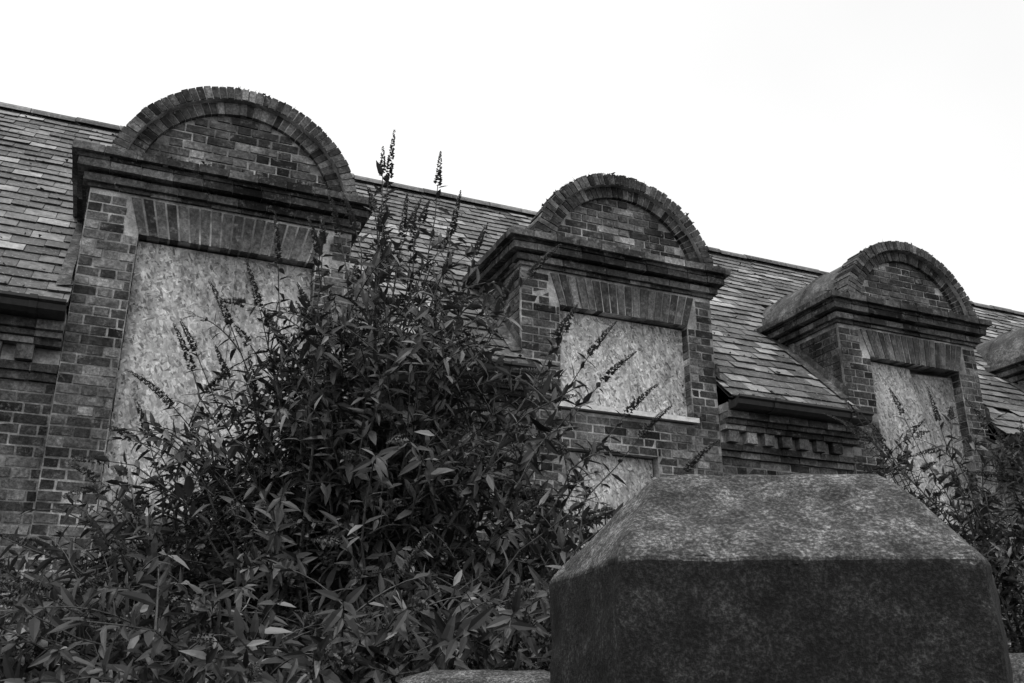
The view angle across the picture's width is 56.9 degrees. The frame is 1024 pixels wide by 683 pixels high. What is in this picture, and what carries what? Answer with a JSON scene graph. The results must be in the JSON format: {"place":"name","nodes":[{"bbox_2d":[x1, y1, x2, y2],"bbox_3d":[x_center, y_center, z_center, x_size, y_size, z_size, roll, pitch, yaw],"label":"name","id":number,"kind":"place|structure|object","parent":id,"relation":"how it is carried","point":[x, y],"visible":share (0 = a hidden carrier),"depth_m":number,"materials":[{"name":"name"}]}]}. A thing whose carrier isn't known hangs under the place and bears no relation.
{"place":"outdoors","nodes":[
{"label":"outdoors","id":0,"kind":"place"},
{"bbox_2d":[0,0,1023,311],"label":"sky","id":1,"kind":"structure","parent":0,"point":[805,133],"materials":[{"name":"white"}]},
{"bbox_3d":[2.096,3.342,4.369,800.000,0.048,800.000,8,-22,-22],"label":"ground","id":2,"kind":"structure","parent":0,"visible":0},
{"bbox_2d":[0,129,719,682],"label":"buddleia bush","id":3,"kind":"object","parent":2,"relation":"on","point":[334,571],"visible":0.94,"depth_m":3.95,"materials":[{"name":"grey plant"}]},
{"bbox_2d":[0,88,1023,660],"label":"brick wall","id":4,"kind":"structure","parent":2,"relation":"on","point":[54,356],"depth_m":7.84,"materials":[{"name":"grey brick"}]},
{"bbox_2d":[0,86,1023,667],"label":"facing bricks","id":5,"kind":"object","parent":4,"relation":"attached to","point":[254,196],"visible":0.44,"depth_m":8.12,"materials":[{"name":"grey brick"}]},
{"bbox_2d":[0,106,1023,446],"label":"gutter and roof battens","id":6,"kind":"object","parent":4,"relation":"attached to","point":[32,306],"visible":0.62,"depth_m":8.70,"materials":[{"name":"metal"}]},
{"bbox_2d":[0,102,1023,434],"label":"roof slates","id":7,"kind":"object","parent":6,"relation":"on","point":[30,202],"visible":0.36,"depth_m":9.79,"materials":[{"name":"grey stone"}]},
{"bbox_2d":[0,87,1018,435],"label":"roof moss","id":8,"kind":"object","parent":7,"relation":"on","point":[500,235],"visible":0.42,"depth_m":9.03,"materials":[{"name":"grey plant"}]},
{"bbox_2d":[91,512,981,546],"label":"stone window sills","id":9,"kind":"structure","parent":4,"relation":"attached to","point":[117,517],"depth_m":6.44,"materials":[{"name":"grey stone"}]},
{"bbox_2d":[98,241,977,552],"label":"window boards","id":10,"kind":"object","parent":4,"relation":"on","point":[170,289],"depth_m":7.43,"materials":[{"name":"grey wood"}]},
{"bbox_2d":[111,303,974,514],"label":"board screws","id":11,"kind":"object","parent":10,"relation":"attached to","point":[560,346],"visible":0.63,"depth_m":8.68,"materials":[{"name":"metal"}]},
{"bbox_2d":[56,146,1023,419],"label":"barrel roofs and flashing","id":12,"kind":"structure","parent":4,"relation":"on","point":[1006,346],"depth_m":10.40,"materials":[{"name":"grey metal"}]},
{"bbox_2d":[556,401,699,424],"bbox_3d":[1.026,0.643,8.368,1.420,0.043,0.130,8,-22,-22],"label":"painted window sill","id":13,"kind":"structure","parent":4,"relation":"on","point":[603,410],"depth_m":8.33,"materials":[{"name":"white paint"}]},
{"bbox_2d":[400,653,1023,682],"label":"coping and wall","id":14,"kind":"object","parent":2,"relation":"on","point":[531,676],"visible":0.63,"depth_m":2.26,"materials":[{"name":"stone"}]},
{"bbox_2d":[549,474,1012,682],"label":"stone gate pier","id":15,"kind":"structure","parent":2,"relation":"on","point":[806,578],"depth_m":1.64,"materials":[{"name":"stone"}]},
{"bbox_2d":[824,386,1023,652],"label":"buddleia bush","id":16,"kind":"object","parent":2,"relation":"on","point":[1007,578],"visible":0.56,"depth_m":6.50,"materials":[{"name":"grey plant"}]}
]}

